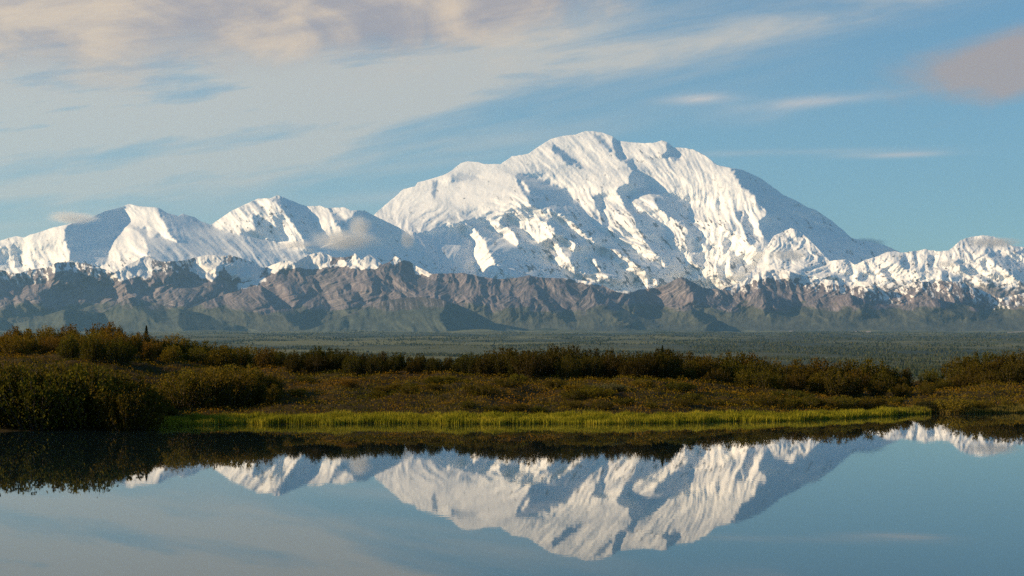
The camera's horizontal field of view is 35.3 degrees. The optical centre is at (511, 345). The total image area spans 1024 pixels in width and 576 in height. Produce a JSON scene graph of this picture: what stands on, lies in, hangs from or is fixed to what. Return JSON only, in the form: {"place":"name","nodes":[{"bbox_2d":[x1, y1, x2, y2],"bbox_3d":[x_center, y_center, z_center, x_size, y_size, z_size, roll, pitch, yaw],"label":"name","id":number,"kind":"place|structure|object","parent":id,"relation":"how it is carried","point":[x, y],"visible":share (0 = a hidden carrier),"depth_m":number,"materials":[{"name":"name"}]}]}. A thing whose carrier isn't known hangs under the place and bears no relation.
{"place":"outdoors","nodes":[
{"label":"outdoors","id":0,"kind":"place"},
{"bbox_2d":[0,195,441,273],"bbox_3d":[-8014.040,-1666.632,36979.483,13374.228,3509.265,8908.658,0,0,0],"label":"mountain range","id":1,"kind":"structure","parent":0,"point":[265,232],"depth_m":35449.87,"materials":[{"name":"snow"}]},
{"bbox_2d":[0,297,757,331],"bbox_3d":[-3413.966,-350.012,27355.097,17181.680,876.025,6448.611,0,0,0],"label":"hills","id":2,"kind":"structure","parent":0,"point":[410,314],"depth_m":25188.53,"materials":[{"name":"grey stone"}]},
{"bbox_2d":[0,413,1023,575],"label":"water","id":3,"kind":"structure","parent":0,"point":[936,494],"depth_m":31.39,"materials":[{"name":"blue liquid"}]},
{"bbox_2d":[0,252,1023,324],"bbox_3d":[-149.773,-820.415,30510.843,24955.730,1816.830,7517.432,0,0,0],"label":"foothills","id":4,"kind":"structure","parent":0,"point":[320,288],"depth_m":28382.33,"materials":[{"name":"grey stone"}]},
{"bbox_2d":[0,328,1023,431],"bbox_3d":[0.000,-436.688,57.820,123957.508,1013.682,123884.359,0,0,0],"label":"ground","id":5,"kind":"structure","parent":0,"point":[453,349],"depth_m":6021.19,"materials":[{"name":"green plant"}]},
{"bbox_2d":[0,363,20,428],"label":"willow shrub","id":6,"kind":"object","parent":5,"relation":"on","point":[2,380],"visible":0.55,"depth_m":57.02,"materials":[{"name":"green plant"}]},
{"bbox_2d":[0,334,30,355],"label":"willow shrub","id":7,"kind":"object","parent":5,"relation":"on","point":[12,348],"visible":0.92,"depth_m":78.12,"materials":[{"name":"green plant"}]},
{"bbox_2d":[0,365,50,428],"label":"willow shrub","id":8,"kind":"object","parent":5,"relation":"on","point":[16,393],"visible":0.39,"depth_m":57.13,"materials":[{"name":"green plant"}]},
{"bbox_2d":[4,360,73,421],"bbox_3d":[-17.318,1.871,59.348,4.481,2.712,4.594,0,0,37],"label":"willow shrub","id":9,"kind":"object","parent":5,"relation":"on","point":[40,375],"visible":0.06,"depth_m":58.05,"materials":[{"name":"green plant"}]},
{"bbox_2d":[0,365,88,430],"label":"willow shrub","id":10,"kind":"object","parent":5,"relation":"on","point":[43,420],"visible":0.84,"depth_m":56.63,"materials":[{"name":"green plant"}]},
{"bbox_2d":[35,325,60,345],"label":"willow shrub","id":11,"kind":"object","parent":5,"relation":"on","point":[52,333],"visible":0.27,"depth_m":82.79,"materials":[{"name":"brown plant"}]},
{"bbox_2d":[38,336,60,353],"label":"willow shrub","id":12,"kind":"object","parent":5,"relation":"on","point":[52,347],"visible":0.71,"depth_m":79.00,"materials":[{"name":"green plant"}]},
{"bbox_2d":[29,363,96,426],"bbox_3d":[-16.286,1.956,58.337,3.083,2.639,2.984,0,0,15],"label":"willow shrub","id":13,"kind":"object","parent":5,"relation":"on","point":[61,371],"visible":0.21,"depth_m":57.95,"materials":[{"name":"green plant"}]},
{"bbox_2d":[55,335,82,359],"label":"willow shrub","id":14,"kind":"object","parent":5,"relation":"on","point":[73,348],"visible":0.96,"depth_m":75.89,"materials":[{"name":"green plant"}]},
{"bbox_2d":[37,360,134,430],"bbox_3d":[-15.494,1.901,58.067,3.461,2.838,3.672,0,0,-29],"label":"willow shrub","id":15,"kind":"object","parent":5,"relation":"on","point":[78,378],"visible":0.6,"depth_m":57.25,"materials":[{"name":"green plant"}]},
{"bbox_2d":[79,334,107,362],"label":"willow shrub","id":16,"kind":"object","parent":5,"relation":"on","point":[89,352],"visible":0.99,"depth_m":74.56,"materials":[{"name":"green plant"}]},
{"bbox_2d":[50,364,158,428],"bbox_3d":[-14.639,1.992,58.222,3.749,2.623,3.844,0,0,5],"label":"willow shrub","id":17,"kind":"object","parent":5,"relation":"on","point":[97,397],"visible":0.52,"depth_m":57.28,"materials":[{"name":"green plant"}]},
{"bbox_2d":[99,321,127,337],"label":"willow shrub","id":18,"kind":"object","parent":5,"relation":"on","point":[110,327],"visible":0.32,"depth_m":82.96,"materials":[{"name":"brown plant"}]},
{"bbox_2d":[100,337,136,364],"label":"willow shrub","id":19,"kind":"object","parent":5,"relation":"on","point":[120,353],"visible":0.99,"depth_m":74.77,"materials":[{"name":"green plant"}]},
{"bbox_2d":[76,374,173,424],"bbox_3d":[-14.289,2.135,58.794,3.622,2.221,3.533,0,0,-39],"label":"willow shrub","id":20,"kind":"object","parent":5,"relation":"on","point":[154,389],"visible":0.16,"depth_m":58.46,"materials":[{"name":"green plant"}]},
{"bbox_2d":[90,385,169,430],"bbox_3d":[-13.608,2.472,57.393,2.648,2.113,2.582,0,0,-27],"label":"willow shrub","id":21,"kind":"object","parent":5,"relation":"on","point":[123,421],"visible":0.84,"depth_m":56.76,"materials":[{"name":"green plant"}]},
{"bbox_2d":[137,340,156,362],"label":"willow shrub","id":22,"kind":"object","parent":5,"relation":"on","point":[148,352],"visible":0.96,"depth_m":78.35,"materials":[{"name":"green plant"}]},
{"bbox_2d":[159,344,183,361],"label":"willow shrub","id":23,"kind":"object","parent":5,"relation":"on","point":[172,355],"visible":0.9,"depth_m":79.49,"materials":[{"name":"green plant"}]},
{"bbox_2d":[162,333,189,353],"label":"willow shrub","id":24,"kind":"object","parent":5,"relation":"on","point":[174,340],"visible":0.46,"depth_m":83.77,"materials":[{"name":"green plant"}]},
{"bbox_2d":[151,367,218,406],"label":"willow shrub","id":25,"kind":"object","parent":5,"relation":"on","point":[170,392],"visible":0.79,"depth_m":65.33,"materials":[{"name":"green plant"}]},
{"bbox_2d":[184,346,209,363],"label":"willow shrub","id":26,"kind":"object","parent":5,"relation":"on","point":[197,356],"visible":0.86,"depth_m":81.48,"materials":[{"name":"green plant"}]},
{"bbox_2d":[181,340,226,362],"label":"willow shrub","id":27,"kind":"object","parent":5,"relation":"on","point":[209,347],"visible":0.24,"depth_m":83.65,"materials":[{"name":"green plant"}]},
{"bbox_2d":[179,367,239,408],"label":"willow shrub","id":28,"kind":"object","parent":5,"relation":"on","point":[201,379],"visible":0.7,"depth_m":65.64,"materials":[{"name":"green plant"}]},
{"bbox_2d":[203,345,239,368],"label":"willow shrub","id":29,"kind":"object","parent":5,"relation":"on","point":[223,357],"visible":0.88,"depth_m":80.04,"materials":[{"name":"green plant"}]},
{"bbox_2d":[204,369,261,407],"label":"willow shrub","id":30,"kind":"object","parent":5,"relation":"on","point":[242,395],"visible":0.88,"depth_m":65.96,"materials":[{"name":"green plant"}]},
{"bbox_2d":[230,346,251,367],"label":"willow shrub","id":31,"kind":"object","parent":5,"relation":"on","point":[243,357],"visible":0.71,"depth_m":81.37,"materials":[{"name":"green plant"}]},
{"bbox_2d":[222,361,271,401],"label":"willow shrub","id":32,"kind":"object","parent":5,"relation":"on","point":[248,368],"visible":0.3,"depth_m":68.02,"materials":[{"name":"green plant"}]},
{"bbox_2d":[236,373,268,404],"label":"willow shrub","id":33,"kind":"object","parent":5,"relation":"on","point":[263,389],"visible":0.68,"depth_m":66.46,"materials":[{"name":"green plant"}]},
{"bbox_2d":[250,346,279,368],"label":"willow shrub","id":34,"kind":"object","parent":5,"relation":"on","point":[264,359],"visible":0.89,"depth_m":80.03,"materials":[{"name":"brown plant"}]},
{"bbox_2d":[258,370,285,393],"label":"willow shrub","id":35,"kind":"object","parent":5,"relation":"on","point":[277,384],"visible":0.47,"depth_m":68.61,"materials":[{"name":"green plant"}]},
{"bbox_2d":[262,384,283,404],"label":"willow shrub","id":36,"kind":"object","parent":5,"relation":"on","point":[273,397],"visible":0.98,"depth_m":65.84,"materials":[{"name":"green plant"}]},
{"bbox_2d":[284,356,302,373],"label":"willow shrub","id":37,"kind":"object","parent":5,"relation":"on","point":[291,367],"visible":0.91,"depth_m":77.92,"materials":[{"name":"green plant"}]},
{"bbox_2d":[303,352,327,373],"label":"willow shrub","id":38,"kind":"object","parent":5,"relation":"on","point":[317,364],"visible":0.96,"depth_m":78.45,"materials":[{"name":"green plant"}]},
{"bbox_2d":[326,354,342,371],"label":"willow shrub","id":39,"kind":"object","parent":5,"relation":"on","point":[335,363],"visible":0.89,"depth_m":78.81,"materials":[{"name":"green plant"}]},
{"bbox_2d":[341,354,364,374],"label":"willow shrub","id":40,"kind":"object","parent":5,"relation":"on","point":[351,365],"visible":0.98,"depth_m":78.20,"materials":[{"name":"green plant"}]},
{"bbox_2d":[359,356,385,375],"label":"willow shrub","id":41,"kind":"object","parent":5,"relation":"on","point":[375,367],"visible":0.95,"depth_m":78.19,"materials":[{"name":"green plant"}]},
{"bbox_2d":[384,359,398,373],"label":"willow shrub","id":42,"kind":"object","parent":5,"relation":"on","point":[393,368],"visible":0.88,"depth_m":78.15,"materials":[{"name":"green plant"}]},
{"bbox_2d":[382,351,406,370],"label":"willow shrub","id":43,"kind":"object","parent":5,"relation":"on","point":[398,360],"visible":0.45,"depth_m":80.27,"materials":[{"name":"green plant"}]},
{"bbox_2d":[404,359,423,373],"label":"willow shrub","id":44,"kind":"object","parent":5,"relation":"on","point":[412,368],"visible":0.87,"depth_m":78.58,"materials":[{"name":"green plant"}]},
{"bbox_2d":[425,357,439,373],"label":"willow shrub","id":45,"kind":"object","parent":5,"relation":"on","point":[432,365],"visible":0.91,"depth_m":78.68,"materials":[{"name":"green plant"}]},
{"bbox_2d":[454,355,481,375],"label":"willow shrub","id":46,"kind":"object","parent":5,"relation":"on","point":[469,365],"visible":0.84,"depth_m":78.75,"materials":[{"name":"green plant"}]},
{"bbox_2d":[468,356,492,376],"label":"willow shrub","id":47,"kind":"object","parent":5,"relation":"on","point":[483,370],"visible":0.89,"depth_m":78.11,"materials":[{"name":"green plant"}]},
{"bbox_2d":[463,382,499,395],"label":"willow shrub","id":48,"kind":"object","parent":5,"relation":"on","point":[490,388],"visible":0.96,"depth_m":68.38,"materials":[{"name":"green plant"}]},
{"bbox_2d":[479,353,510,376],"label":"willow shrub","id":49,"kind":"object","parent":5,"relation":"on","point":[498,366],"visible":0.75,"depth_m":78.24,"materials":[{"name":"green plant"}]},
{"bbox_2d":[491,377,523,387],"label":"willow shrub","id":50,"kind":"object","parent":5,"relation":"on","point":[507,381],"visible":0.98,"depth_m":70.70,"materials":[{"name":"green plant"}]},
{"bbox_2d":[0,348,1023,427],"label":"dwarf birch","id":51,"kind":"object","parent":5,"relation":"on","point":[645,377],"visible":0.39,"depth_m":71.95,"materials":[{"name":"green plant"}]},
{"bbox_2d":[0,330,1023,377],"bbox_3d":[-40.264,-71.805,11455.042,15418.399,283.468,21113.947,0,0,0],"label":"woods","id":52,"kind":"object","parent":5,"relation":"on","point":[914,367],"visible":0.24,"depth_m":10486.33,"materials":[{"name":"green plant"}]},
{"bbox_2d":[510,349,548,377],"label":"willow shrub","id":53,"kind":"object","parent":5,"relation":"on","point":[529,370],"visible":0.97,"depth_m":77.42,"materials":[{"name":"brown plant"}]},
{"bbox_2d":[533,354,557,376],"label":"willow shrub","id":54,"kind":"object","parent":5,"relation":"on","point":[548,371],"visible":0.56,"depth_m":78.47,"materials":[{"name":"green plant"}]},
{"bbox_2d":[553,353,582,377],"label":"willow shrub","id":55,"kind":"object","parent":5,"relation":"on","point":[566,370],"visible":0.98,"depth_m":77.62,"materials":[{"name":"green plant"}]},
{"bbox_2d":[554,347,583,374],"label":"willow shrub","id":56,"kind":"object","parent":5,"relation":"on","point":[560,356],"visible":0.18,"depth_m":80.55,"materials":[{"name":"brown plant"}]},
{"bbox_2d":[558,388,585,399],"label":"willow shrub","id":57,"kind":"object","parent":5,"relation":"on","point":[574,394],"visible":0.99,"depth_m":67.75,"materials":[{"name":"green plant"}]},
{"bbox_2d":[578,354,606,379],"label":"willow shrub","id":58,"kind":"object","parent":5,"relation":"on","point":[587,369],"visible":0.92,"depth_m":78.24,"materials":[{"name":"green plant"}]},
{"bbox_2d":[578,386,615,397],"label":"willow shrub","id":59,"kind":"object","parent":5,"relation":"on","point":[598,392],"visible":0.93,"depth_m":67.89,"materials":[{"name":"green plant"}]},
{"bbox_2d":[578,382,634,391],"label":"willow shrub","id":60,"kind":"object","parent":5,"relation":"on","point":[615,387],"visible":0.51,"depth_m":69.95,"materials":[{"name":"green plant"}]},
{"bbox_2d":[602,352,628,378],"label":"willow shrub","id":61,"kind":"object","parent":5,"relation":"on","point":[616,362],"visible":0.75,"depth_m":78.37,"materials":[{"name":"green plant"}]},
{"bbox_2d":[617,355,650,378],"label":"willow shrub","id":62,"kind":"object","parent":5,"relation":"on","point":[640,372],"visible":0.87,"depth_m":77.51,"materials":[{"name":"green plant"}]},
{"bbox_2d":[633,350,666,379],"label":"willow shrub","id":63,"kind":"object","parent":5,"relation":"on","point":[650,362],"visible":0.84,"depth_m":77.90,"materials":[{"name":"green plant"}]},
{"bbox_2d":[650,352,680,380],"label":"willow shrub","id":64,"kind":"object","parent":5,"relation":"on","point":[669,369],"visible":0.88,"depth_m":78.09,"materials":[{"name":"green plant"}]},
{"bbox_2d":[664,380,697,391],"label":"willow shrub","id":65,"kind":"object","parent":5,"relation":"on","point":[687,387],"visible":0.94,"depth_m":71.54,"materials":[{"name":"green plant"}]},
{"bbox_2d":[677,358,699,377],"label":"willow shrub","id":66,"kind":"object","parent":5,"relation":"on","point":[684,368],"visible":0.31,"depth_m":83.98,"materials":[{"name":"green plant"}]},
{"bbox_2d":[675,349,707,372],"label":"willow shrub","id":67,"kind":"object","parent":5,"relation":"on","point":[689,357],"visible":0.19,"depth_m":87.17,"materials":[{"name":"green plant"}]},
{"bbox_2d":[693,356,722,379],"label":"willow shrub","id":68,"kind":"object","parent":5,"relation":"on","point":[702,369],"visible":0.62,"depth_m":83.41,"materials":[{"name":"green plant"}]},
{"bbox_2d":[703,367,732,383],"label":"willow shrub","id":69,"kind":"object","parent":5,"relation":"on","point":[717,377],"visible":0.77,"depth_m":78.93,"materials":[{"name":"green plant"}]},
{"bbox_2d":[714,348,752,369],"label":"willow shrub","id":70,"kind":"object","parent":5,"relation":"on","point":[728,354],"visible":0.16,"depth_m":88.71,"materials":[{"name":"green plant"}]},
{"bbox_2d":[719,359,750,382],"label":"willow shrub","id":71,"kind":"object","parent":5,"relation":"on","point":[731,369],"visible":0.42,"depth_m":84.06,"materials":[{"name":"green plant"}]},
{"bbox_2d":[731,367,754,387],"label":"willow shrub","id":72,"kind":"object","parent":5,"relation":"on","point":[741,380],"visible":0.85,"depth_m":78.33,"materials":[{"name":"green plant"}]},
{"bbox_2d":[731,352,774,372],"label":"willow shrub","id":73,"kind":"object","parent":5,"relation":"on","point":[751,359],"visible":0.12,"depth_m":88.39,"materials":[{"name":"green plant"}]},
{"bbox_2d":[738,358,774,385],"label":"willow shrub","id":74,"kind":"object","parent":5,"relation":"on","point":[752,366],"visible":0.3,"depth_m":84.05,"materials":[{"name":"green plant"}]},
{"bbox_2d":[748,369,777,387],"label":"willow shrub","id":75,"kind":"object","parent":5,"relation":"on","point":[768,382],"visible":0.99,"depth_m":77.69,"materials":[{"name":"green plant"}]},
{"bbox_2d":[749,393,786,407],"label":"willow shrub","id":76,"kind":"object","parent":5,"relation":"on","point":[771,401],"visible":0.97,"depth_m":68.12,"materials":[{"name":"green plant"}]},
{"bbox_2d":[769,389,814,398],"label":"willow shrub","id":77,"kind":"object","parent":5,"relation":"on","point":[795,395],"visible":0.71,"depth_m":73.92,"materials":[{"name":"green plant"}]},
{"bbox_2d":[783,370,809,391],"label":"willow shrub","id":78,"kind":"object","parent":5,"relation":"on","point":[799,384],"visible":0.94,"depth_m":77.82,"materials":[{"name":"green plant"}]},
{"bbox_2d":[794,395,821,408],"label":"willow shrub","id":79,"kind":"object","parent":5,"relation":"on","point":[809,401],"visible":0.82,"depth_m":69.72,"materials":[{"name":"green plant"}]},
{"bbox_2d":[798,363,828,384],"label":"willow shrub","id":80,"kind":"object","parent":5,"relation":"on","point":[811,368],"visible":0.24,"depth_m":85.15,"materials":[{"name":"green plant"}]},
{"bbox_2d":[808,371,824,391],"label":"willow shrub","id":81,"kind":"object","parent":5,"relation":"on","point":[818,380],"visible":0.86,"depth_m":78.61,"materials":[{"name":"green plant"}]},
{"bbox_2d":[810,356,838,375],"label":"willow shrub","id":82,"kind":"object","parent":5,"relation":"on","point":[824,365],"visible":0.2,"depth_m":89.90,"materials":[{"name":"green plant"}]},
{"bbox_2d":[814,397,840,409],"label":"willow shrub","id":83,"kind":"object","parent":5,"relation":"on","point":[833,404],"visible":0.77,"depth_m":69.76,"materials":[{"name":"green plant"}]},
{"bbox_2d":[809,369,859,396],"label":"willow shrub","id":84,"kind":"object","parent":5,"relation":"on","point":[838,385],"visible":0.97,"depth_m":77.82,"materials":[{"name":"green plant"}]},
{"bbox_2d":[823,395,859,409],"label":"willow shrub","id":85,"kind":"object","parent":5,"relation":"on","point":[846,402],"visible":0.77,"depth_m":70.48,"materials":[{"name":"green plant"}]},
{"bbox_2d":[845,373,866,395],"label":"willow shrub","id":86,"kind":"object","parent":5,"relation":"on","point":[860,390],"visible":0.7,"depth_m":78.48,"materials":[{"name":"green plant"}]},
{"bbox_2d":[841,368,877,389],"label":"willow shrub","id":87,"kind":"object","parent":5,"relation":"on","point":[856,371],"visible":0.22,"depth_m":85.18,"materials":[{"name":"green plant"}]},
{"bbox_2d":[852,396,875,408],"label":"willow shrub","id":88,"kind":"object","parent":5,"relation":"on","point":[864,403],"visible":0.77,"depth_m":71.36,"materials":[{"name":"green plant"}]},
{"bbox_2d":[837,357,898,387],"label":"willow shrub","id":89,"kind":"object","parent":5,"relation":"on","point":[868,361],"visible":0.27,"depth_m":90.09,"materials":[{"name":"green plant"}]},
{"bbox_2d":[865,380,888,397],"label":"willow shrub","id":90,"kind":"object","parent":5,"relation":"on","point":[874,386],"visible":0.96,"depth_m":78.55,"materials":[{"name":"green plant"}]},
{"bbox_2d":[866,370,898,391],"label":"willow shrub","id":91,"kind":"object","parent":5,"relation":"on","point":[890,379],"visible":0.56,"depth_m":84.65,"materials":[{"name":"green plant"}]},
{"bbox_2d":[890,383,913,397],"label":"willow shrub","id":92,"kind":"object","parent":5,"relation":"on","point":[904,388],"visible":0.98,"depth_m":78.83,"materials":[{"name":"green plant"}]},
{"bbox_2d":[916,367,945,383],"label":"willow shrub","id":93,"kind":"object","parent":5,"relation":"on","point":[928,376],"visible":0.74,"depth_m":91.03,"materials":[{"name":"green plant"}]},
{"bbox_2d":[933,395,975,412],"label":"willow shrub","id":94,"kind":"object","parent":5,"relation":"on","point":[960,405],"visible":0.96,"depth_m":71.52,"materials":[{"name":"green plant"}]},
{"bbox_2d":[896,402,1023,414],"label":"shore grass","id":95,"kind":"structure","parent":5,"relation":"on","point":[1017,408],"depth_m":71.59,"materials":[{"name":"green plant"}]},
{"bbox_2d":[939,354,981,378],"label":"willow shrub","id":96,"kind":"object","parent":5,"relation":"on","point":[951,366],"visible":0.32,"depth_m":95.16,"materials":[{"name":"green plant"}]},
{"bbox_2d":[946,373,979,388],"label":"willow shrub","id":97,"kind":"object","parent":5,"relation":"on","point":[957,382],"visible":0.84,"depth_m":86.28,"materials":[{"name":"green plant"}]},
{"bbox_2d":[961,359,993,383],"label":"willow shrub","id":98,"kind":"object","parent":5,"relation":"on","point":[975,368],"visible":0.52,"depth_m":89.17,"materials":[{"name":"green plant"}]},
{"bbox_2d":[961,349,1004,369],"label":"willow shrub","id":99,"kind":"object","parent":5,"relation":"on","point":[990,358],"visible":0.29,"depth_m":95.22,"materials":[{"name":"green plant"}]},
{"bbox_2d":[975,370,996,383],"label":"willow shrub","id":100,"kind":"object","parent":5,"relation":"on","point":[989,377],"visible":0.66,"depth_m":85.93,"materials":[{"name":"green plant"}]},
{"bbox_2d":[986,356,1007,374],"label":"willow shrub","id":101,"kind":"object","parent":5,"relation":"on","point":[995,365],"visible":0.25,"depth_m":89.44,"materials":[{"name":"green plant"}]},
{"bbox_2d":[992,361,1023,384],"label":"willow shrub","id":102,"kind":"object","parent":5,"relation":"on","point":[1009,373],"visible":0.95,"depth_m":85.34,"materials":[{"name":"green plant"}]},
{"bbox_2d":[0,0,1023,252],"label":"sky","id":103,"kind":"structure","parent":0,"point":[900,123],"materials":[{"name":"blue"}]},
{"bbox_2d":[132,405,931,428],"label":"sedge grass","id":104,"kind":"structure","parent":0,"point":[460,417],"depth_m":62.62,"materials":[{"name":"green plant"}]},
{"bbox_2d":[187,283,1023,331],"bbox_3d":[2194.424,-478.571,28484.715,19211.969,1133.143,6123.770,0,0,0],"label":"foothill spurs","id":105,"kind":"structure","parent":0,"point":[264,309],"depth_m":26211.38,"materials":[{"name":"grey stone"}]},
{"bbox_2d":[374,131,898,293],"bbox_3d":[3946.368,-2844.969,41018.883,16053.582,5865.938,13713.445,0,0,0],"label":"mountain massif","id":106,"kind":"structure","parent":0,"point":[608,211],"depth_m":40094.82,"materials":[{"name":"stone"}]},
{"bbox_2d":[746,228,1023,297],"bbox_3d":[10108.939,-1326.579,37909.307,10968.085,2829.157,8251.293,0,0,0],"label":"mountain ridge","id":107,"kind":"structure","parent":0,"point":[993,265],"depth_m":35880.28,"materials":[{"name":"snow"}]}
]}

